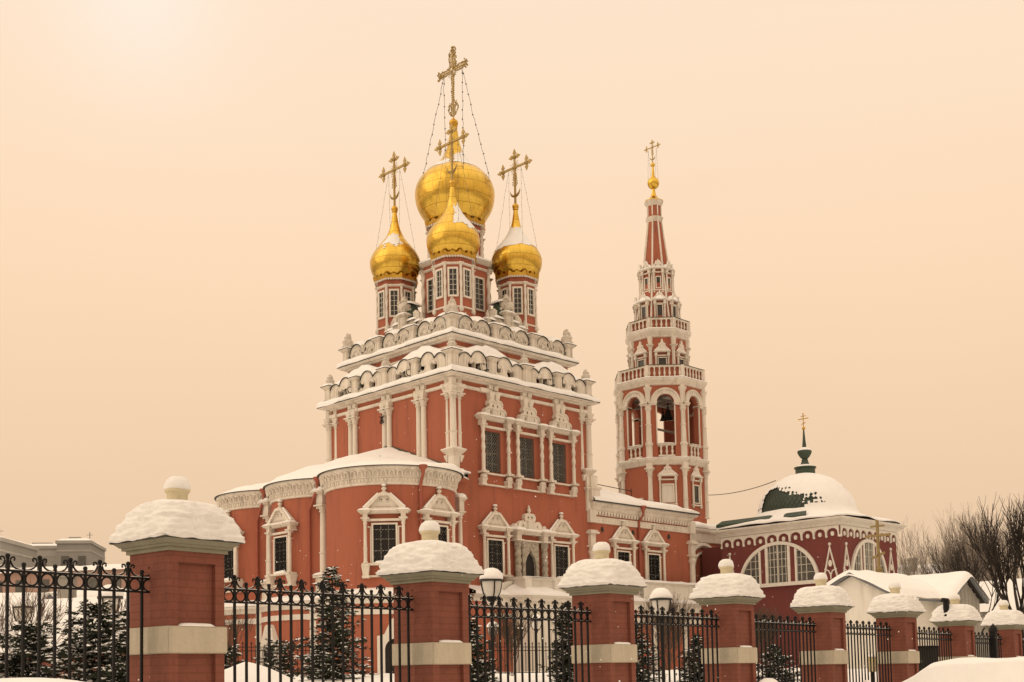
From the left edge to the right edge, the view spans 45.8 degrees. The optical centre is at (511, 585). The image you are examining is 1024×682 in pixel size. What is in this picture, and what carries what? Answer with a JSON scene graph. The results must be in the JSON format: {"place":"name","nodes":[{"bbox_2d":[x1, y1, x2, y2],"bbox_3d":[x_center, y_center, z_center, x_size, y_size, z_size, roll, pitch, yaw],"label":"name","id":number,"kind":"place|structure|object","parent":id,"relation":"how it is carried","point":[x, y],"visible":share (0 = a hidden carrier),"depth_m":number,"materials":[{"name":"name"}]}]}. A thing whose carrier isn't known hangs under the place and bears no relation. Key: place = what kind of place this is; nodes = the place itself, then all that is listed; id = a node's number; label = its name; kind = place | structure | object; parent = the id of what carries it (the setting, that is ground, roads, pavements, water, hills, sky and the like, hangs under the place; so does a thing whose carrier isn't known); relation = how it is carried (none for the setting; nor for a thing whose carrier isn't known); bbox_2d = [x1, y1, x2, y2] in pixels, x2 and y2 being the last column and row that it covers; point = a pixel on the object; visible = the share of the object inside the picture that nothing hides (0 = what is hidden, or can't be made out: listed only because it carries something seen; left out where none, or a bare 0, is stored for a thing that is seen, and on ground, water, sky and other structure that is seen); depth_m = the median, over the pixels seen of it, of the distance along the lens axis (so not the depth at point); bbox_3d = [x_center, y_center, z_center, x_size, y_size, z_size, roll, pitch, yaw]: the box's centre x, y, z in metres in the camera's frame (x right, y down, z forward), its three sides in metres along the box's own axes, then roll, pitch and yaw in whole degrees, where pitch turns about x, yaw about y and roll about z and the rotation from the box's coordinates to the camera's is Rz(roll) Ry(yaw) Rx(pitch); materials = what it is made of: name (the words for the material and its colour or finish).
{"place":"outdoors","nodes":[
{"label":"outdoors","id":0,"kind":"place"},
{"bbox_2d":[58,668,876,681],"bbox_3d":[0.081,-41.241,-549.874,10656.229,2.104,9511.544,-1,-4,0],"label":"ground","id":1,"kind":"structure","parent":0,"point":[386,677],"depth_m":23.58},
{"bbox_2d":[0,536,38,567],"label":"apartment block","id":2,"kind":"structure","parent":1,"relation":"on","point":[22,552],"depth_m":162.49,"materials":[{"name":"grey concrete"}]},
{"bbox_2d":[11,597,32,623],"bbox_3d":[-9.505,1.833,23.544,0.424,3.230,0.400,-1,-4,0],"label":"garden lamp","id":3,"kind":"object","parent":1,"relation":"on","point":[16,601],"visible":0.3,"depth_m":23.53,"materials":[{"name":"glass"}]},
{"bbox_2d":[0,620,71,678],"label":"evergreen shrub","id":4,"kind":"object","parent":1,"relation":"on","point":[14,665],"visible":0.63,"depth_m":14.16,"materials":[{"name":"green plant"}]},
{"bbox_2d":[0,578,78,663],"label":"bare shrub","id":5,"kind":"object","parent":1,"relation":"on","point":[31,609],"visible":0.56,"depth_m":21.96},
{"bbox_2d":[0,678,81,681],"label":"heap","id":6,"kind":"object","parent":1,"relation":"on","point":[31,680],"visible":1,"depth_m":6.30,"materials":[{"name":"snow"}]},
{"bbox_2d":[30,538,66,566],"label":"apartment block","id":7,"kind":"structure","parent":1,"relation":"on","point":[47,551],"depth_m":198.25,"materials":[{"name":"grey concrete"}]},
{"bbox_2d":[0,648,123,677],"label":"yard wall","id":8,"kind":"structure","parent":1,"relation":"on","point":[43,663],"depth_m":49.37,"materials":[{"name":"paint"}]},
{"bbox_2d":[0,564,125,592],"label":"house","id":9,"kind":"structure","parent":1,"relation":"on","point":[15,578],"depth_m":116.86,"materials":[{"name":"white brick"}]},
{"bbox_2d":[15,580,21,592],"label":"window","id":10,"kind":"structure","parent":9,"relation":"in","point":[17,589],"depth_m":117.23,"materials":[{"name":"grey glass"}]},
{"bbox_2d":[87,578,96,587],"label":"window","id":11,"kind":"structure","parent":9,"relation":"in","point":[92,582],"depth_m":116.17,"materials":[{"name":"grey glass"}]},
{"bbox_2d":[0,596,125,650],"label":"house","id":12,"kind":"structure","parent":1,"relation":"on","point":[75,603],"depth_m":59.73,"materials":[{"name":"white brick"}]},
{"bbox_2d":[0,575,125,601],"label":"house","id":13,"kind":"structure","parent":1,"relation":"on","point":[62,580],"depth_m":77.11,"materials":[{"name":"pink brick"}]},
{"bbox_2d":[55,537,105,565],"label":"apartment block","id":14,"kind":"structure","parent":1,"relation":"on","point":[84,551],"depth_m":195.24,"materials":[{"name":"grey concrete"}]},
{"bbox_2d":[61,556,68,565],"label":"window","id":15,"kind":"structure","parent":14,"relation":"in","point":[62,557],"depth_m":194.74,"materials":[{"name":"grey glass"}]},
{"bbox_2d":[78,556,85,565],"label":"window","id":16,"kind":"structure","parent":14,"relation":"in","point":[81,559],"depth_m":195.13,"materials":[{"name":"grey glass"}]},
{"bbox_2d":[42,598,125,681],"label":"evergreen shrub","id":17,"kind":"object","parent":1,"relation":"on","point":[77,649],"visible":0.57,"depth_m":13.76,"materials":[{"name":"green plant"}]},
{"bbox_2d":[81,629,129,681],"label":"evergreen shrub","id":18,"kind":"object","parent":1,"relation":"on","point":[120,670],"visible":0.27,"depth_m":13.11,"materials":[{"name":"green plant"}]},
{"bbox_2d":[96,584,123,619],"bbox_3d":[-6.279,1.597,18.943,0.424,3.230,0.400,2,-6,-40],"label":"garden lamp","id":19,"kind":"object","parent":1,"relation":"on","point":[106,595],"visible":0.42,"depth_m":18.92,"materials":[{"name":"glass"}]},
{"bbox_2d":[95,594,125,654],"bbox_3d":[-5.604,0.810,17.596,1.029,1.360,1.133,1,-5,-27],"label":"bare shrub","id":20,"kind":"object","parent":1,"relation":"on","point":[124,607],"visible":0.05,"depth_m":17.31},
{"bbox_2d":[108,476,244,681],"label":"brick pillar","id":21,"kind":"structure","parent":1,"relation":"on","point":[178,543],"depth_m":10.92,"materials":[{"name":"red brick"}]},
{"bbox_2d":[224,644,244,669],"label":"evergreen shrub","id":22,"kind":"object","parent":1,"relation":"on","point":[228,657],"visible":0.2,"depth_m":26.91,"materials":[{"name":"green plant"}]},
{"bbox_2d":[224,610,254,668],"bbox_3d":[-7.000,1.477,29.921,1.270,1.917,1.672,-1,-4,0],"label":"bare shrub","id":23,"kind":"object","parent":1,"relation":"on","point":[231,633],"visible":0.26,"depth_m":29.98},
{"bbox_2d":[224,662,297,681],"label":"snow heap","id":24,"kind":"object","parent":1,"relation":"on","point":[240,673],"visible":0.6,"depth_m":14.89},
{"bbox_2d":[252,638,305,678],"bbox_3d":[-5.262,1.735,27.485,1.310,1.110,1.159,0,-5,-20],"label":"evergreen shrub","id":25,"kind":"object","parent":1,"relation":"on","point":[285,660],"visible":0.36,"depth_m":27.41,"materials":[{"name":"green plant"}]},
{"bbox_2d":[238,641,327,674],"bbox_3d":[-8.929,2.816,46.083,4.200,1.450,0.120,2,-5,-34],"label":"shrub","id":26,"kind":"object","parent":1,"relation":"on","point":[251,650],"visible":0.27,"depth_m":45.81,"materials":[{"name":"green plant"}]},
{"bbox_2d":[300,647,340,678],"bbox_3d":[-4.453,1.881,27.942,1.168,1.024,1.097,0,-5,-15],"label":"evergreen shrub","id":27,"kind":"object","parent":1,"relation":"on","point":[314,660],"visible":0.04,"depth_m":27.88,"materials":[{"name":"green plant"}]},
{"bbox_2d":[286,566,379,679],"bbox_3d":[-2.851,0.650,19.022,1.520,1.908,1.346,-5,-6,44],"label":"fir tree","id":28,"kind":"object","parent":1,"relation":"on","point":[332,572],"visible":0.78,"depth_m":18.91,"materials":[{"name":"green plant"}]},
{"bbox_2d":[376,521,484,681],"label":"brick pillar","id":29,"kind":"structure","parent":1,"relation":"on","point":[433,572],"depth_m":13.53,"materials":[{"name":"brick"}]},
{"bbox_2d":[214,46,702,674],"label":"church","id":30,"kind":"structure","parent":1,"relation":"on","point":[478,458],"depth_m":66.55,"materials":[{"name":"brick"}]},
{"bbox_2d":[224,510,243,592],"bbox_3d":[-15.186,-1.806,64.960,0.620,4.468,2.500,3,-6,-43],"label":"pedimented window","id":31,"kind":"structure","parent":30,"relation":"in","point":[231,559],"depth_m":64.72,"materials":[{"name":"stone"}]},
{"bbox_2d":[259,625,282,670],"bbox_3d":[-12.130,3.763,60.954,0.320,3.550,1.900,3,-6,-41],"label":"basement doorway","id":32,"kind":"structure","parent":30,"relation":"in","point":[274,637],"depth_m":61.06,"materials":[{"name":"white paint"}]},
{"bbox_2d":[262,499,298,588],"bbox_3d":[-11.745,-2.138,61.534,2.500,4.468,0.620,-5,-6,45],"label":"pedimented window","id":33,"kind":"structure","parent":30,"relation":"in","point":[280,517],"depth_m":61.49,"materials":[{"name":"stone"}]},
{"bbox_2d":[357,484,410,578],"bbox_3d":[-6.016,-2.584,57.220,2.500,4.468,0.620,-1,-4,0],"label":"pedimented window","id":34,"kind":"structure","parent":30,"relation":"in","point":[383,536],"depth_m":57.22,"materials":[{"name":"stone"}]},
{"bbox_2d":[377,618,393,673],"bbox_3d":[-5.299,3.273,56.360,1.900,3.550,0.320,0,-4,-9],"label":"basement doorway","id":35,"kind":"structure","parent":30,"relation":"in","point":[385,636],"depth_m":56.19,"materials":[{"name":"white paint"}]},
{"bbox_2d":[417,486,460,542],"bbox_3d":[-3.488,-2.547,58.375,0.620,4.468,2.500,-5,-6,41],"label":"pedimented window","id":36,"kind":"structure","parent":30,"relation":"in","point":[438,505],"depth_m":58.52,"materials":[{"name":"stone"}]},
{"bbox_2d":[474,397,515,488],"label":"ornate window","id":37,"kind":"structure","parent":30,"relation":"in","point":[494,411],"depth_m":65.29,"materials":[{"name":"stone"}]},
{"bbox_2d":[477,504,513,585],"bbox_3d":[-0.874,-2.116,64.746,0.620,4.468,2.500,-5,-6,45],"label":"pedimented window","id":38,"kind":"structure","parent":30,"relation":"in","point":[495,520],"depth_m":64.80,"materials":[{"name":"stone"}]},
{"bbox_2d":[511,405,548,492],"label":"ornate window","id":39,"kind":"structure","parent":30,"relation":"in","point":[527,418],"depth_m":67.17,"materials":[{"name":"stone"}]},
{"bbox_2d":[545,412,581,497],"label":"ornate window","id":40,"kind":"structure","parent":30,"relation":"in","point":[560,425],"depth_m":69.02,"materials":[{"name":"stone"}]},
{"bbox_2d":[548,512,579,577],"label":"pedimented window","id":41,"kind":"structure","parent":30,"relation":"in","point":[560,554],"depth_m":68.43,"materials":[{"name":"stone"}]},
{"bbox_2d":[609,520,639,594],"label":"pedimented window","id":42,"kind":"structure","parent":30,"relation":"in","point":[622,535],"depth_m":72.40,"materials":[{"name":"stone"}]},
{"bbox_2d":[641,523,668,580],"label":"pedimented window","id":43,"kind":"structure","parent":30,"relation":"in","point":[653,538],"depth_m":74.41,"materials":[{"name":"stone"}]},
{"bbox_2d":[470,618,499,681],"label":"fir tree","id":44,"kind":"object","parent":1,"relation":"on","point":[481,658],"visible":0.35,"depth_m":17.88,"materials":[{"name":"green plant"}]},
{"bbox_2d":[479,568,502,680],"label":"garden lamp","id":45,"kind":"object","parent":1,"relation":"on","point":[491,580],"visible":0.86,"depth_m":19.94,"materials":[{"name":"glass"}]},
{"bbox_2d":[487,603,537,675],"bbox_3d":[-0.026,1.096,23.942,0.769,1.560,1.179,-4,-5,28],"label":"bare shrub","id":46,"kind":"object","parent":1,"relation":"on","point":[510,635],"visible":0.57,"depth_m":23.87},
{"bbox_2d":[488,641,557,673],"bbox_3d":[0.486,2.959,48.916,3.440,1.450,0.120,2,-5,-37],"label":"fence","id":47,"kind":"object","parent":1,"relation":"on","point":[504,650],"visible":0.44,"depth_m":48.95,"materials":[{"name":"black metal"}]},
{"bbox_2d":[530,614,540,668],"bbox_3d":[0.802,2.542,38.918,0.424,3.230,0.400,-3,-5,20],"label":"garden lamp","id":48,"kind":"object","parent":1,"relation":"on","point":[538,622],"visible":0.41,"depth_m":38.91,"materials":[{"name":"glass"}]},
{"bbox_2d":[78,404,1021,681],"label":"snowfall","id":49,"kind":"object","parent":1,"relation":"on","point":[546,560],"visible":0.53,"depth_m":16.03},
{"bbox_2d":[539,602,573,681],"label":"fir tree","id":50,"kind":"object","parent":1,"relation":"on","point":[559,653],"visible":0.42,"depth_m":20.51,"materials":[{"name":"green plant"}]},
{"bbox_2d":[557,542,646,681],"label":"brick pillar","id":51,"kind":"structure","parent":1,"relation":"on","point":[604,585],"depth_m":16.16,"materials":[{"name":"brick"}]},
{"bbox_2d":[635,622,667,681],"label":"fir tree","id":52,"kind":"object","parent":1,"relation":"on","point":[645,660],"visible":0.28,"depth_m":22.43,"materials":[{"name":"green plant"}]},
{"bbox_2d":[649,588,672,681],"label":"garden lamp","id":53,"kind":"object","parent":1,"relation":"on","point":[659,598],"visible":0.78,"depth_m":21.41,"materials":[{"name":"glass"}]},
{"bbox_2d":[637,595,695,669],"bbox_3d":[4.997,1.542,39.789,2.042,2.763,2.652,-3,-5,18],"label":"bare shrub","id":54,"kind":"object","parent":1,"relation":"on","point":[670,627],"visible":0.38,"depth_m":39.89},
{"bbox_2d":[613,140,720,582],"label":"bell tower","id":55,"kind":"structure","parent":1,"relation":"on","point":[664,379],"depth_m":82.99,"materials":[{"name":"brick"}]},
{"bbox_2d":[633,298,637,320],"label":"tower window","id":56,"kind":"structure","parent":55,"relation":"in","point":[635,299],"depth_m":84.85,"materials":[{"name":"stone"}]},
{"bbox_2d":[637,265,641,297],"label":"tower window","id":57,"kind":"structure","parent":55,"relation":"in","point":[639,276],"depth_m":85.41,"materials":[{"name":"stone"}]},
{"bbox_2d":[633,341,647,366],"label":"tower window","id":58,"kind":"structure","parent":55,"relation":"in","point":[640,348],"depth_m":83.57,"materials":[{"name":"stone"}]},
{"bbox_2d":[636,292,649,319],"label":"tower window","id":59,"kind":"structure","parent":55,"relation":"in","point":[644,308],"depth_m":84.21,"materials":[{"name":"stone"}]},
{"bbox_2d":[639,261,651,292],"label":"tower window","id":60,"kind":"structure","parent":55,"relation":"in","point":[646,280],"depth_m":84.62,"materials":[{"name":"stone"}]},
{"bbox_2d":[651,259,664,292],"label":"tower window","id":61,"kind":"structure","parent":55,"relation":"in","point":[656,279],"depth_m":84.23,"materials":[{"name":"stone"}]},
{"bbox_2d":[652,290,666,316],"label":"tower window","id":62,"kind":"structure","parent":55,"relation":"in","point":[658,307],"depth_m":83.72,"materials":[{"name":"stone"}]},
{"bbox_2d":[653,339,670,363],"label":"tower window","id":63,"kind":"structure","parent":55,"relation":"in","point":[661,347],"depth_m":82.96,"materials":[{"name":"stone"}]},
{"bbox_2d":[657,462,677,505],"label":"tower window","id":64,"kind":"structure","parent":55,"relation":"in","point":[669,494],"depth_m":81.38,"materials":[{"name":"stone"}]},
{"bbox_2d":[664,260,674,292],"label":"tower window","id":65,"kind":"structure","parent":55,"relation":"in","point":[669,280],"depth_m":84.64,"materials":[{"name":"stone"}]},
{"bbox_2d":[668,292,679,317],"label":"tower window","id":66,"kind":"structure","parent":55,"relation":"in","point":[674,308],"depth_m":84.21,"materials":[{"name":"stone"}]},
{"bbox_2d":[675,340,687,364],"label":"tower window","id":67,"kind":"structure","parent":55,"relation":"in","point":[680,350],"depth_m":83.55,"materials":[{"name":"stone"}]},
{"bbox_2d":[690,464,702,508],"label":"tower window","id":68,"kind":"structure","parent":55,"relation":"in","point":[696,489],"depth_m":82.26,"materials":[{"name":"stone"}]},
{"bbox_2d":[675,633,702,681],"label":"fir tree","id":69,"kind":"object","parent":1,"relation":"on","point":[691,662],"visible":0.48,"depth_m":22.70,"materials":[{"name":"green plant"}]},
{"bbox_2d":[689,559,764,681],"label":"brick pillar","id":70,"kind":"structure","parent":1,"relation":"on","point":[729,596],"depth_m":18.78,"materials":[{"name":"brick"}]},
{"bbox_2d":[759,678,777,681],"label":"snow heap","id":71,"kind":"object","parent":1,"relation":"on","point":[768,680],"visible":1,"depth_m":18.90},
{"bbox_2d":[754,604,787,667],"bbox_3d":[9.135,1.954,44.800,1.595,2.529,2.479,-4,-5,37],"label":"bare shrub","id":72,"kind":"object","parent":1,"relation":"on","point":[766,614],"visible":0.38,"depth_m":44.79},
{"bbox_2d":[756,644,799,681],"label":"fir tree","id":73,"kind":"object","parent":1,"relation":"on","point":[772,672],"visible":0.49,"depth_m":23.82,"materials":[{"name":"green plant"}]},
{"bbox_2d":[702,413,906,667],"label":"chapel","id":74,"kind":"structure","parent":1,"relation":"on","point":[822,523],"depth_m":74.91,"materials":[{"name":"red paint"}]},
{"bbox_2d":[741,541,818,587],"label":"lunette window","id":75,"kind":"structure","parent":74,"relation":"in","point":[789,565],"depth_m":74.77,"materials":[{"name":"white paint"}]},
{"bbox_2d":[851,539,887,572],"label":"lunette window","id":76,"kind":"structure","parent":74,"relation":"in","point":[863,553],"depth_m":74.03,"materials":[{"name":"glass"}]},
{"bbox_2d":[789,573,854,681],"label":"brick pillar","id":77,"kind":"structure","parent":1,"relation":"on","point":[827,608],"depth_m":21.41,"materials":[{"name":"brick"}]},
{"bbox_2d":[868,654,877,681],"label":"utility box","id":78,"kind":"object","parent":1,"relation":"on","point":[872,664],"visible":0.48,"depth_m":24.97,"materials":[{"name":"beige metal"}]},
{"bbox_2d":[865,520,890,572],"bbox_3d":[16.112,0.406,53.097,1.680,6.543,1.680,-5,-6,45],"label":"memorial cross","id":79,"kind":"object","parent":1,"relation":"on","point":[877,535],"visible":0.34,"depth_m":53.21,"materials":[{"name":"metal"}]},
{"bbox_2d":[866,582,926,681],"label":"brick pillar","id":80,"kind":"structure","parent":1,"relation":"on","point":[899,612],"depth_m":24.03,"materials":[{"name":"brick"}]},
{"bbox_2d":[826,570,990,668],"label":"shed","id":81,"kind":"structure","parent":1,"relation":"on","point":[963,585],"depth_m":45.56,"materials":[{"name":"white paint"}]},
{"bbox_2d":[897,553,935,574],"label":"bare tree","id":82,"kind":"object","parent":1,"relation":"on","point":[899,567],"visible":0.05,"depth_m":117.21,"materials":[{"name":"grey plant"}]},
{"bbox_2d":[881,516,968,575],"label":"bare tree","id":83,"kind":"object","parent":1,"relation":"on","point":[916,559],"visible":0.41,"depth_m":96.34,"materials":[{"name":"grey plant"}]},
{"bbox_2d":[897,558,981,579],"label":"house","id":84,"kind":"structure","parent":1,"relation":"on","point":[911,559],"depth_m":130.40,"materials":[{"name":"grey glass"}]},
{"bbox_2d":[930,594,982,661],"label":"brick pillar","id":85,"kind":"structure","parent":1,"relation":"on","point":[962,620],"depth_m":26.66,"materials":[{"name":"brick"}]},
{"bbox_2d":[941,598,948,624],"bbox_3d":[9.647,0.651,26.813,0.146,0.720,0.658,-5,-6,39],"label":"floodlight","id":86,"kind":"object","parent":85,"relation":"attached to","point":[945,601],"visible":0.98,"depth_m":26.67,"materials":[{"name":"black metal"}]},
{"bbox_2d":[916,533,1005,581],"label":"bare tree","id":87,"kind":"object","parent":1,"relation":"on","point":[947,565],"visible":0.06,"depth_m":95.53,"materials":[{"name":"brown plant"}]},
{"bbox_2d":[903,656,1023,681],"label":"heap","id":88,"kind":"object","parent":1,"relation":"on","point":[968,669],"visible":1,"depth_m":19.38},
{"bbox_2d":[922,502,1014,578],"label":"bare tree","id":89,"kind":"object","parent":1,"relation":"on","point":[942,550],"visible":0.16,"depth_m":91.10,"materials":[{"name":"brown plant"}]},
{"bbox_2d":[919,526,1023,634],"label":"bare tree","id":90,"kind":"object","parent":1,"relation":"on","point":[958,567],"visible":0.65,"depth_m":60.62,"materials":[{"name":"brown plant"}]},
{"bbox_2d":[928,503,1022,580],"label":"bare tree","id":91,"kind":"object","parent":1,"relation":"on","point":[966,522],"visible":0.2,"depth_m":84.82,"materials":[{"name":"brown plant"}]},
{"bbox_2d":[933,510,1023,581],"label":"bare tree","id":92,"kind":"object","parent":1,"relation":"on","point":[965,547],"visible":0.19,"depth_m":82.38,"materials":[{"name":"brown plant"}]},
{"bbox_2d":[955,494,1023,647],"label":"bare tree","id":93,"kind":"object","parent":1,"relation":"on","point":[1012,540],"visible":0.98,"depth_m":60.16,"materials":[{"name":"brown plant"}]},
{"bbox_2d":[989,624,998,657],"bbox_3d":[11.394,2.046,28.610,0.200,2.300,0.200,-5,-6,39],"label":"gate post","id":94,"kind":"object","parent":1,"relation":"on","point":[993,630],"visible":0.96,"depth_m":28.61,"materials":[{"name":"black metal"}]},
{"bbox_2d":[977,578,1023,655],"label":"house","id":95,"kind":"structure","parent":1,"relation":"on","point":[984,608],"depth_m":73.54,"materials":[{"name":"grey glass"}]},
{"bbox_2d":[980,600,1023,657],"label":"brick pillar","id":96,"kind":"structure","parent":1,"relation":"on","point":[1009,624],"depth_m":29.27,"materials":[{"name":"brick"}]},
{"bbox_2d":[0,0,1023,579],"label":"sky","id":97,"kind":"structure","parent":0,"point":[192,192],"materials":[{"name":"beige"}]},
{"bbox_3d":[5.462,2.679,21.366,0.320,0.980,33.640,-5,-6,39],"label":"fence plinth","id":98,"kind":"object","parent":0,"visible":0},
{"bbox_2d":[0,553,149,681],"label":"iron fence","id":99,"kind":"object","parent":98,"relation":"on","point":[39,564],"visible":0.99,"depth_m":10.31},
{"bbox_2d":[224,575,413,681],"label":"iron fence","id":100,"kind":"object","parent":98,"relation":"on","point":[312,604],"visible":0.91,"depth_m":12.46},
{"bbox_2d":[468,594,590,681],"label":"iron fence","id":101,"kind":"object","parent":98,"relation":"on","point":[506,608],"visible":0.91,"depth_m":15.13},
{"bbox_2d":[634,605,719,681],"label":"iron fence","id":102,"kind":"object","parent":98,"relation":"on","point":[662,615],"visible":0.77,"depth_m":17.82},
{"bbox_2d":[754,614,815,681],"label":"iron fence","id":103,"kind":"object","parent":98,"relation":"on","point":[772,622],"visible":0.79,"depth_m":20.50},
{"bbox_2d":[845,620,891,681],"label":"iron fence","id":104,"kind":"object","parent":98,"relation":"on","point":[865,627],"visible":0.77,"depth_m":23.20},
{"bbox_2d":[918,646,938,671],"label":"gate","id":105,"kind":"structure","parent":98,"relation":"on","point":[929,655],"depth_m":27.43,"materials":[{"name":"metal"}]},
{"bbox_2d":[917,626,951,670],"bbox_3d":[8.799,1.890,25.544,0.041,2.036,2.928,-5,-6,39],"label":"iron fence","id":106,"kind":"object","parent":98,"relation":"on","point":[939,633],"visible":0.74,"depth_m":25.83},
{"bbox_2d":[975,632,1001,657],"bbox_3d":[10.956,2.106,28.171,0.039,2.036,2.928,-5,-6,39],"label":"iron fence","id":107,"kind":"object","parent":98,"relation":"on","point":[979,637],"visible":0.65,"depth_m":28.36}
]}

